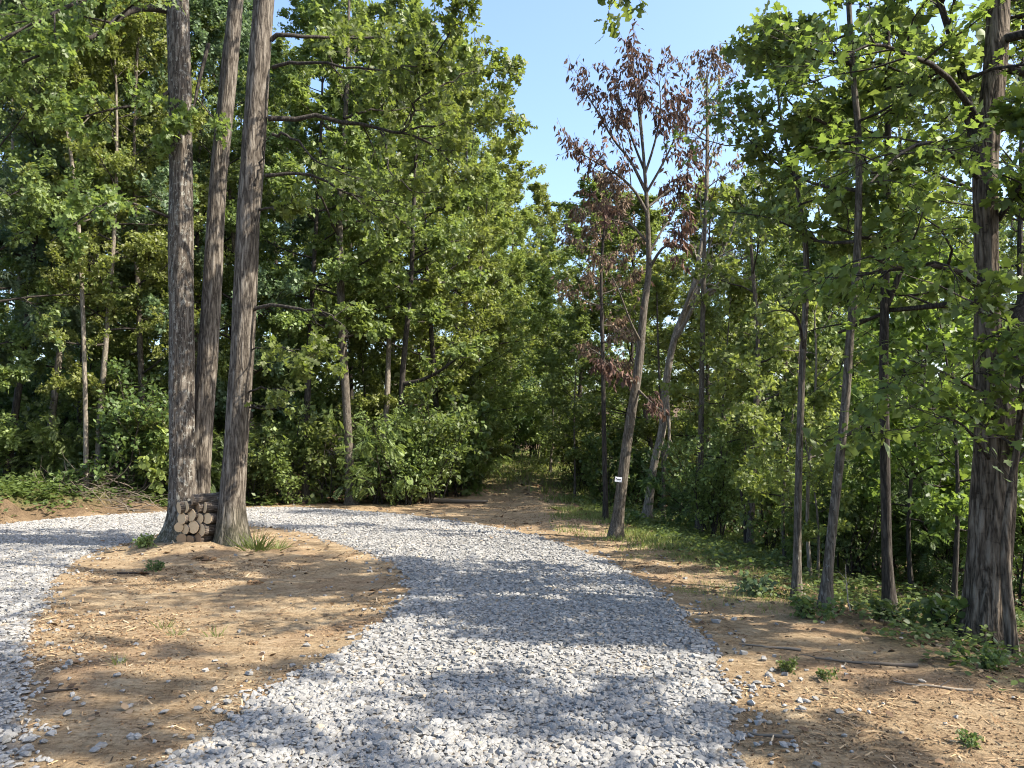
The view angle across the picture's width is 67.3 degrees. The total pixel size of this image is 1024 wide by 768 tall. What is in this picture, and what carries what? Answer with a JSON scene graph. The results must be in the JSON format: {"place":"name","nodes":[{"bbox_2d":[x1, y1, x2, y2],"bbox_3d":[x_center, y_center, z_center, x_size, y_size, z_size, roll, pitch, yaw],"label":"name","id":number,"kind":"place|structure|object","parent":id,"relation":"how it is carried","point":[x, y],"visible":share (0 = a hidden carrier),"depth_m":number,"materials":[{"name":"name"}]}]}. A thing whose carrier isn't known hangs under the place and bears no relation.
{"place":"outdoors","nodes":[
{"label":"outdoors","id":0,"kind":"place"},
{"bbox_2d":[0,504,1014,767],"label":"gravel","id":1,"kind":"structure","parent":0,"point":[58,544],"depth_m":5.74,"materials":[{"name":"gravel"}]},
{"bbox_2d":[0,402,1023,767],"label":"ground","id":2,"kind":"structure","parent":0,"point":[760,628],"depth_m":6.51,"materials":[{"name":"soil"}]},
{"bbox_2d":[0,342,51,458],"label":"undergrowth shrub","id":3,"kind":"object","parent":2,"relation":"on","point":[6,402],"visible":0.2,"depth_m":28.40,"materials":[{"name":"green plant"}]},
{"bbox_2d":[0,394,61,478],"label":"shrub","id":4,"kind":"object","parent":2,"relation":"on","point":[35,413],"visible":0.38,"depth_m":23.18,"materials":[{"name":"green plant"}]},
{"bbox_2d":[0,57,93,440],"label":"background tree","id":5,"kind":"object","parent":2,"relation":"on","point":[4,147],"visible":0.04,"depth_m":31.43,"materials":[{"name":"green plant"}]},
{"bbox_2d":[0,409,95,482],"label":"shrub","id":6,"kind":"object","parent":2,"relation":"on","point":[43,437],"visible":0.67,"depth_m":22.46,"materials":[{"name":"green plant"}]},
{"bbox_2d":[0,0,146,450],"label":"forest tree","id":7,"kind":"object","parent":2,"relation":"on","point":[23,368],"visible":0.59,"depth_m":20.84,"materials":[{"name":"green plant"}]},
{"bbox_2d":[0,0,159,479],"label":"forest tree","id":8,"kind":"object","parent":2,"relation":"on","point":[68,313],"visible":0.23,"depth_m":22.87,"materials":[{"name":"green plant"}]},
{"bbox_2d":[57,86,107,485],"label":"dead sapling","id":9,"kind":"object","parent":2,"relation":"on","point":[84,381],"visible":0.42,"depth_m":21.62,"materials":[{"name":"wood"}]},
{"bbox_2d":[0,0,168,477],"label":"forest tree","id":10,"kind":"object","parent":2,"relation":"on","point":[137,219],"visible":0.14,"depth_m":23.28,"materials":[{"name":"green plant"}]},
{"bbox_2d":[10,450,167,513],"bbox_3d":[-11.158,2.667,21.305,6.120,1.713,3.310,0,-3,0],"label":"brush pile","id":11,"kind":"object","parent":2,"relation":"on","point":[127,507],"visible":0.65,"depth_m":21.16,"materials":[{"name":"brown wood"}]},
{"bbox_2d":[0,8,198,467],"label":"forest tree","id":12,"kind":"object","parent":2,"relation":"on","point":[65,396],"visible":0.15,"depth_m":24.26,"materials":[{"name":"green plant"}]},
{"bbox_2d":[61,374,138,479],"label":"shrub","id":13,"kind":"object","parent":2,"relation":"on","point":[91,436],"visible":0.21,"depth_m":22.73,"materials":[{"name":"green plant"}]},
{"bbox_2d":[4,0,229,481],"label":"forest tree","id":14,"kind":"object","parent":2,"relation":"on","point":[117,160],"visible":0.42,"depth_m":22.12,"materials":[{"name":"green plant"}]},
{"bbox_2d":[0,0,243,542],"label":"oak tree","id":15,"kind":"object","parent":2,"relation":"on","point":[191,408],"visible":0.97,"depth_m":13.30,"materials":[{"name":"green plant"}]},
{"bbox_2d":[19,0,224,488],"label":"forest tree","id":16,"kind":"object","parent":2,"relation":"on","point":[75,382],"visible":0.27,"depth_m":22.58,"materials":[{"name":"green plant"}]},
{"bbox_2d":[78,357,168,497],"bbox_3d":[-10.632,1.260,21.980,3.009,4.045,3.054,2,-3,-31],"label":"shrub","id":17,"kind":"object","parent":2,"relation":"on","point":[120,411],"visible":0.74,"depth_m":21.71,"materials":[{"name":"green plant"}]},
{"bbox_2d":[125,403,168,502],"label":"shrub","id":18,"kind":"object","parent":2,"relation":"on","point":[160,475],"visible":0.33,"depth_m":21.82,"materials":[{"name":"green plant"}]},
{"bbox_2d":[78,0,285,445],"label":"forest tree","id":19,"kind":"object","parent":2,"relation":"on","point":[224,358],"visible":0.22,"depth_m":25.54,"materials":[{"name":"green plant"}]},
{"bbox_2d":[95,13,275,433],"bbox_3d":[-13.469,-6.541,30.593,7.376,21.001,7.376,-2,-4,36],"label":"background tree","id":20,"kind":"object","parent":2,"relation":"on","point":[219,426],"visible":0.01,"depth_m":30.30,"materials":[{"name":"green plant"}]},
{"bbox_2d":[154,5,296,415],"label":"background tree","id":21,"kind":"object","parent":2,"relation":"on","point":[282,97],"visible":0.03,"depth_m":33.01,"materials":[{"name":"green plant"}]},
{"bbox_2d":[126,0,330,498],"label":"forest tree","id":22,"kind":"object","parent":2,"relation":"on","point":[219,10],"visible":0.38,"depth_m":24.81,"materials":[{"name":"green plant"}]},
{"bbox_2d":[210,414,274,498],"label":"shrub","id":23,"kind":"object","parent":2,"relation":"on","point":[217,456],"visible":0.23,"depth_m":23.60,"materials":[{"name":"green plant"}]},
{"bbox_2d":[246,417,281,503],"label":"shrub","id":24,"kind":"object","parent":2,"relation":"on","point":[258,484],"visible":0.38,"depth_m":24.33,"materials":[{"name":"green plant"}]},
{"bbox_2d":[249,398,321,503],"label":"shrub","id":25,"kind":"object","parent":2,"relation":"on","point":[285,467],"visible":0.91,"depth_m":24.20,"materials":[{"name":"green plant"}]},
{"bbox_2d":[224,37,355,345],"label":"background tree","id":26,"kind":"object","parent":2,"relation":"on","point":[284,52],"visible":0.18,"depth_m":34.80,"materials":[{"name":"green plant"}]},
{"bbox_2d":[252,348,327,483],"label":"undergrowth shrub","id":27,"kind":"object","parent":2,"relation":"on","point":[258,396],"visible":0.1,"depth_m":29.80,"materials":[{"name":"green plant"}]},
{"bbox_2d":[255,291,338,495],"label":"sapling","id":28,"kind":"object","parent":2,"relation":"on","point":[280,379],"visible":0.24,"depth_m":26.76,"materials":[{"name":"green plant"}]},
{"bbox_2d":[225,0,400,503],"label":"forest tree","id":29,"kind":"object","parent":2,"relation":"on","point":[281,320],"visible":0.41,"depth_m":25.02,"materials":[{"name":"green plant"}]},
{"bbox_2d":[295,415,360,503],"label":"shrub","id":30,"kind":"object","parent":2,"relation":"on","point":[332,480],"visible":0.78,"depth_m":24.55,"materials":[{"name":"green plant"}]},
{"bbox_2d":[270,0,420,504],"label":"oak tree","id":31,"kind":"object","parent":2,"relation":"on","point":[373,331],"visible":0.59,"depth_m":24.14,"materials":[{"name":"green plant"}]},
{"bbox_2d":[258,9,440,461],"bbox_3d":[-6.612,-5.756,30.823,6.707,19.478,7.674,-2,-3,30],"label":"background tree","id":32,"kind":"object","parent":2,"relation":"on","point":[354,369],"visible":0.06,"depth_m":30.01,"materials":[{"name":"green plant"}]},
{"bbox_2d":[326,283,401,487],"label":"sapling","id":33,"kind":"object","parent":2,"relation":"on","point":[360,350],"visible":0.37,"depth_m":27.40,"materials":[{"name":"green plant"}]},
{"bbox_2d":[0,508,736,767],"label":"gravel drive","id":34,"kind":"structure","parent":2,"relation":"on","point":[8,698],"depth_m":5.15,"materials":[{"name":"gravel"}]},
{"bbox_2d":[318,403,430,504],"bbox_3d":[-4.238,2.209,24.011,3.824,3.236,3.999,-1,-3,17],"label":"shrub","id":35,"kind":"object","parent":2,"relation":"on","point":[367,470],"visible":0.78,"depth_m":23.67,"materials":[{"name":"green plant"}]},
{"bbox_2d":[213,0,537,546],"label":"oak tree","id":36,"kind":"object","parent":2,"relation":"on","point":[232,524],"visible":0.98,"depth_m":12.62,"materials":[{"name":"green plant"}]},
{"bbox_2d":[304,75,458,440],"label":"background tree","id":37,"kind":"object","parent":2,"relation":"on","point":[326,331],"visible":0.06,"depth_m":33.97,"materials":[{"name":"green plant"}]},
{"bbox_2d":[280,0,495,498],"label":"forest tree","id":38,"kind":"object","parent":2,"relation":"on","point":[371,10],"visible":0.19,"depth_m":26.75,"materials":[{"name":"green plant"}]},
{"bbox_2d":[303,0,498,501],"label":"oak tree","id":39,"kind":"object","parent":2,"relation":"on","point":[433,310],"visible":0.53,"depth_m":25.02,"materials":[{"name":"green plant"}]},
{"bbox_2d":[357,390,459,505],"bbox_3d":[-3.230,2.011,24.051,3.274,3.658,2.556,1,-3,-14],"label":"shrub","id":40,"kind":"object","parent":2,"relation":"on","point":[416,459],"visible":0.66,"depth_m":23.82,"materials":[{"name":"green plant"}]},
{"bbox_2d":[324,33,514,491],"bbox_3d":[-3.362,-4.547,28.452,6.918,17.249,6.480,0,-3,2],"label":"forest tree","id":41,"kind":"object","parent":2,"relation":"on","point":[432,288],"visible":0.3,"depth_m":27.91,"materials":[{"name":"green plant"}]},
{"bbox_2d":[392,267,462,411],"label":"sapling","id":42,"kind":"object","parent":2,"relation":"on","point":[410,355],"visible":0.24,"depth_m":28.43,"materials":[{"name":"green plant"}]},
{"bbox_2d":[389,349,488,486],"bbox_3d":[-2.774,1.458,29.283,3.995,5.627,3.849,0,-3,-6],"label":"undergrowth shrub","id":43,"kind":"object","parent":2,"relation":"on","point":[443,398],"visible":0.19,"depth_m":28.87,"materials":[{"name":"green plant"}]},
{"bbox_2d":[399,378,487,503],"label":"shrub","id":44,"kind":"object","parent":2,"relation":"on","point":[449,471],"visible":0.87,"depth_m":24.36,"materials":[{"name":"green plant"}]},
{"bbox_2d":[418,394,497,496],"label":"shrub","id":45,"kind":"object","parent":2,"relation":"on","point":[471,458],"visible":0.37,"depth_m":27.24,"materials":[{"name":"green plant"}]},
{"bbox_2d":[444,395,515,476],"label":"shrub","id":46,"kind":"object","parent":2,"relation":"on","point":[490,464],"visible":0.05,"depth_m":31.57,"materials":[{"name":"green plant"}]},
{"bbox_2d":[415,151,546,477],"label":"forest tree","id":47,"kind":"object","parent":2,"relation":"on","point":[492,178],"visible":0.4,"depth_m":31.52,"materials":[{"name":"green plant"}]},
{"bbox_2d":[421,200,542,385],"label":"forest tree","id":48,"kind":"object","parent":2,"relation":"on","point":[516,213],"visible":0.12,"depth_m":37.39,"materials":[{"name":"green plant"}]},
{"bbox_2d":[399,44,568,411],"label":"forest tree","id":49,"kind":"object","parent":2,"relation":"on","point":[470,92],"visible":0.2,"depth_m":34.62,"materials":[{"name":"green plant"}]},
{"bbox_2d":[460,182,560,457],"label":"forest tree","id":50,"kind":"object","parent":2,"relation":"on","point":[524,229],"visible":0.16,"depth_m":42.41,"materials":[{"name":"green plant"}]},
{"bbox_2d":[0,469,1023,767],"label":"soil crumbs","id":51,"kind":"object","parent":2,"relation":"on","point":[252,565],"visible":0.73,"depth_m":5.89,"materials":[{"name":"soil"}]},
{"bbox_2d":[0,450,1023,690],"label":"ground cover","id":52,"kind":"object","parent":2,"relation":"on","point":[16,486],"visible":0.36,"depth_m":12.37,"materials":[{"name":"plant"}]},
{"bbox_2d":[5,454,1023,764],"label":"leaf litter","id":53,"kind":"object","parent":2,"relation":"on","point":[737,572],"visible":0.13,"depth_m":8.44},
{"bbox_2d":[490,358,540,460],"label":"shrub","id":54,"kind":"object","parent":2,"relation":"on","point":[518,422],"visible":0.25,"depth_m":40.05,"materials":[{"name":"green plant"}]},
{"bbox_2d":[507,180,578,415],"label":"forest tree","id":55,"kind":"object","parent":2,"relation":"on","point":[540,195],"visible":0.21,"depth_m":55.30,"materials":[{"name":"green plant"}]},
{"bbox_2d":[519,278,589,472],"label":"sapling","id":56,"kind":"object","parent":2,"relation":"on","point":[544,295],"visible":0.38,"depth_m":34.05,"materials":[{"name":"green plant"}]},
{"bbox_2d":[538,309,607,497],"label":"sapling","id":57,"kind":"object","parent":2,"relation":"on","point":[581,324],"visible":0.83,"depth_m":26.93,"materials":[{"name":"green plant"}]},
{"bbox_2d":[538,400,625,489],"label":"shrub","id":58,"kind":"object","parent":2,"relation":"on","point":[569,440],"visible":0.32,"depth_m":29.75,"materials":[{"name":"green plant"}]},
{"bbox_2d":[502,172,667,478],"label":"forest tree","id":59,"kind":"object","parent":2,"relation":"on","point":[540,277],"visible":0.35,"depth_m":32.44,"materials":[{"name":"green plant"}]},
{"bbox_2d":[550,165,645,519],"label":"dead tree","id":60,"kind":"object","parent":2,"relation":"on","point":[603,184],"visible":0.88,"depth_m":19.10,"materials":[{"name":"brown plant"}]},
{"bbox_2d":[578,430,637,507],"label":"shrub","id":61,"kind":"object","parent":2,"relation":"on","point":[594,474],"visible":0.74,"depth_m":24.63,"materials":[{"name":"green plant"}]},
{"bbox_2d":[594,0,647,43],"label":"oak tree","id":62,"kind":"object","parent":2,"relation":"on","point":[626,14],"visible":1,"depth_m":8.27,"materials":[{"name":"green plant"}]},
{"bbox_2d":[545,191,698,473],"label":"forest tree","id":63,"kind":"object","parent":2,"relation":"on","point":[631,350],"visible":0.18,"depth_m":28.33,"materials":[{"name":"green plant"}]},
{"bbox_2d":[537,193,723,507],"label":"forest tree","id":64,"kind":"object","parent":2,"relation":"on","point":[646,425],"visible":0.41,"depth_m":27.22,"materials":[{"name":"green plant"}]},
{"bbox_2d":[553,19,709,538],"bbox_3d":[2.355,-2.060,14.902,3.205,10.128,2.414,0,-3,0],"label":"dead tree","id":65,"kind":"object","parent":2,"relation":"on","point":[609,369],"visible":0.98,"depth_m":14.88,"materials":[{"name":"brown plant"}]},
{"bbox_2d":[611,427,672,510],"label":"shrub","id":66,"kind":"object","parent":2,"relation":"on","point":[637,468],"visible":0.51,"depth_m":25.09,"materials":[{"name":"green plant"}]},
{"bbox_2d":[628,275,682,517],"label":"sapling","id":67,"kind":"object","parent":2,"relation":"on","point":[648,380],"visible":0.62,"depth_m":22.85,"materials":[{"name":"green plant"}]},
{"bbox_2d":[638,445,742,532],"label":"shrub","id":68,"kind":"object","parent":2,"relation":"on","point":[655,483],"visible":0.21,"depth_m":19.48,"materials":[{"name":"green plant"}]},
{"bbox_2d":[604,175,780,487],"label":"forest tree","id":69,"kind":"object","parent":2,"relation":"on","point":[665,308],"visible":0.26,"depth_m":23.86,"materials":[{"name":"green plant"}]},
{"bbox_2d":[664,40,747,533],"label":"dead tree","id":70,"kind":"object","parent":2,"relation":"on","point":[713,57],"visible":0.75,"depth_m":18.15,"materials":[{"name":"brown plant"}]},
{"bbox_2d":[656,413,763,537],"bbox_3d":[4.510,2.106,17.476,2.619,2.926,2.045,1,-3,-13],"label":"shrub","id":71,"kind":"object","parent":2,"relation":"on","point":[719,505],"visible":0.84,"depth_m":17.12,"materials":[{"name":"green plant"}]},
{"bbox_2d":[656,253,773,528],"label":"sapling","id":72,"kind":"object","parent":2,"relation":"on","point":[736,296],"visible":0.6,"depth_m":18.22,"materials":[{"name":"green plant"}]},
{"bbox_2d":[640,73,800,519],"bbox_3d":[5.907,-2.699,21.501,4.782,13.116,3.262,0,-3,0],"label":"dead tree","id":73,"kind":"object","parent":2,"relation":"on","point":[682,322],"visible":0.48,"depth_m":21.39,"materials":[{"name":"brown plant"}]},
{"bbox_2d":[685,167,805,446],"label":"forest tree","id":74,"kind":"object","parent":2,"relation":"on","point":[731,325],"visible":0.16,"depth_m":22.11,"materials":[{"name":"green plant"}]},
{"bbox_2d":[682,173,827,543],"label":"sapling","id":75,"kind":"object","parent":2,"relation":"on","point":[732,196],"visible":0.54,"depth_m":16.55,"materials":[{"name":"green plant"}]},
{"bbox_2d":[732,569,781,597],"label":"weed","id":76,"kind":"object","parent":2,"relation":"on","point":[748,584],"visible":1,"depth_m":8.78,"materials":[{"name":"green plant"}]},
{"bbox_2d":[733,425,823,550],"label":"shrub","id":77,"kind":"object","parent":2,"relation":"on","point":[770,535],"visible":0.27,"depth_m":15.25,"materials":[{"name":"green plant"}]},
{"bbox_2d":[726,186,842,510],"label":"forest tree","id":78,"kind":"object","parent":2,"relation":"on","point":[762,267],"visible":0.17,"depth_m":18.86,"materials":[{"name":"green plant"}]},
{"bbox_2d":[724,287,856,559],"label":"sapling","id":79,"kind":"object","parent":2,"relation":"on","point":[783,321],"visible":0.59,"depth_m":13.34,"materials":[{"name":"green plant"}]},
{"bbox_2d":[740,372,864,579],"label":"sapling","id":80,"kind":"object","parent":2,"relation":"on","point":[819,399],"visible":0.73,"depth_m":11.26,"materials":[{"name":"green plant"}]},
{"bbox_2d":[776,295,842,575],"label":"tree","id":81,"kind":"object","parent":2,"relation":"on","point":[809,561],"visible":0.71,"depth_m":11.61,"materials":[{"name":"plant"}]},
{"bbox_2d":[722,11,902,596],"bbox_3d":[3.347,-0.936,8.871,1.822,6.811,1.514,0,-3,0],"label":"oak tree","id":82,"kind":"object","parent":2,"relation":"on","point":[847,249],"visible":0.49,"depth_m":8.82,"materials":[{"name":"green plant"}]},
{"bbox_2d":[748,455,877,568],"bbox_3d":[5.216,2.193,13.103,2.390,2.023,2.499,-3,-4,44],"label":"shrub","id":83,"kind":"object","parent":2,"relation":"on","point":[790,528],"visible":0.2,"depth_m":12.97,"materials":[{"name":"green plant"}]},
{"bbox_2d":[789,596,840,621],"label":"weed","id":84,"kind":"object","parent":2,"relation":"on","point":[803,606],"visible":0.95,"depth_m":7.55,"materials":[{"name":"green plant"}]},
{"bbox_2d":[764,143,880,418],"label":"forest tree","id":85,"kind":"object","parent":2,"relation":"on","point":[829,168],"visible":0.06,"depth_m":23.37,"materials":[{"name":"green plant"}]},
{"bbox_2d":[781,232,891,555],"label":"sapling","id":86,"kind":"object","parent":2,"relation":"on","point":[797,259],"visible":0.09,"depth_m":16.91,"materials":[{"name":"green plant"}]},
{"bbox_2d":[699,0,984,609],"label":"oak tree","id":87,"kind":"object","parent":2,"relation":"on","point":[800,112],"visible":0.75,"depth_m":8.08,"materials":[{"name":"green plant"}]},
{"bbox_2d":[661,0,1023,648],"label":"maple tree","id":88,"kind":"object","parent":2,"relation":"on","point":[981,588],"visible":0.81,"depth_m":7.05,"materials":[{"name":"green plant"}]},
{"bbox_2d":[792,420,916,579],"bbox_3d":[5.545,1.810,12.446,1.874,2.682,2.401,-1,-3,16],"label":"shrub","id":89,"kind":"object","parent":2,"relation":"on","point":[861,524],"visible":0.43,"depth_m":12.12,"materials":[{"name":"green plant"}]},
{"bbox_2d":[781,138,942,546],"bbox_3d":[7.500,-0.852,16.862,3.248,9.433,3.717,1,-3,-11],"label":"forest tree","id":90,"kind":"object","parent":2,"relation":"on","point":[816,255],"visible":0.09,"depth_m":16.69,"materials":[{"name":"green plant"}]},
{"bbox_2d":[867,598,926,625],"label":"weed","id":91,"kind":"object","parent":2,"relation":"on","point":[883,604],"visible":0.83,"depth_m":7.71,"materials":[{"name":"green plant"}]},
{"bbox_2d":[789,0,1018,613],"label":"oak tree","id":92,"kind":"object","parent":2,"relation":"on","point":[886,217],"visible":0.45,"depth_m":8.57,"materials":[{"name":"green plant"}]},
{"bbox_2d":[843,425,965,579],"bbox_3d":[6.987,2.119,13.450,2.001,2.925,2.077,2,-3,-27],"label":"shrub","id":93,"kind":"object","parent":2,"relation":"on","point":[896,522],"visible":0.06,"depth_m":13.16,"materials":[{"name":"green plant"}]},
{"bbox_2d":[818,2,1023,433],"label":"forest tree","id":94,"kind":"object","parent":2,"relation":"on","point":[955,207],"visible":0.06,"depth_m":18.75,"materials":[{"name":"green plant"}]},
{"bbox_2d":[826,306,1017,591],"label":"maple sapling","id":95,"kind":"object","parent":2,"relation":"on","point":[948,485],"visible":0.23,"depth_m":11.66,"materials":[{"name":"green plant"}]},
{"bbox_2d":[833,246,1016,590],"bbox_3d":[6.133,0.472,11.452,2.468,5.359,2.542,-1,-3,23],"label":"sapling","id":96,"kind":"object","parent":2,"relation":"on","point":[857,489],"visible":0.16,"depth_m":11.22,"materials":[{"name":"green plant"}]},
{"bbox_2d":[839,232,1023,599],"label":"sapling","id":97,"kind":"object","parent":2,"relation":"on","point":[956,523],"visible":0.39,"depth_m":9.78,"materials":[{"name":"green plant"}]},
{"bbox_2d":[870,447,1023,592],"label":"shrub","id":98,"kind":"object","parent":2,"relation":"on","point":[925,545],"visible":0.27,"depth_m":11.76,"materials":[{"name":"green plant"}]},
{"bbox_2d":[878,0,1023,569],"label":"forest tree","id":99,"kind":"object","parent":2,"relation":"on","point":[1016,6],"visible":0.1,"depth_m":15.79,"materials":[{"name":"green plant"}]},
{"bbox_2d":[908,593,1023,637],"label":"weed","id":100,"kind":"object","parent":2,"relation":"on","point":[938,609],"visible":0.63,"depth_m":7.66,"materials":[{"name":"green plant"}]},
{"bbox_2d":[925,82,1023,654],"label":"maple sapling","id":101,"kind":"object","parent":2,"relation":"on","point":[1011,117],"visible":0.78,"depth_m":6.92,"materials":[{"name":"green plant"}]},
{"bbox_2d":[949,641,1009,671],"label":"weed","id":102,"kind":"object","parent":2,"relation":"on","point":[997,657],"visible":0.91,"depth_m":5.71,"materials":[{"name":"green plant"}]},
{"bbox_2d":[946,461,1023,611],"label":"shrub","id":103,"kind":"object","parent":2,"relation":"on","point":[1018,584],"visible":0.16,"depth_m":10.36,"materials":[{"name":"green plant"}]},
{"bbox_2d":[0,0,1023,401],"label":"sky","id":104,"kind":"structure","parent":0,"point":[544,33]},
{"bbox_2d":[456,449,1023,631],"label":"grass","id":105,"kind":"structure","parent":0,"point":[651,538],"depth_m":14.97,"materials":[{"name":"plant"}]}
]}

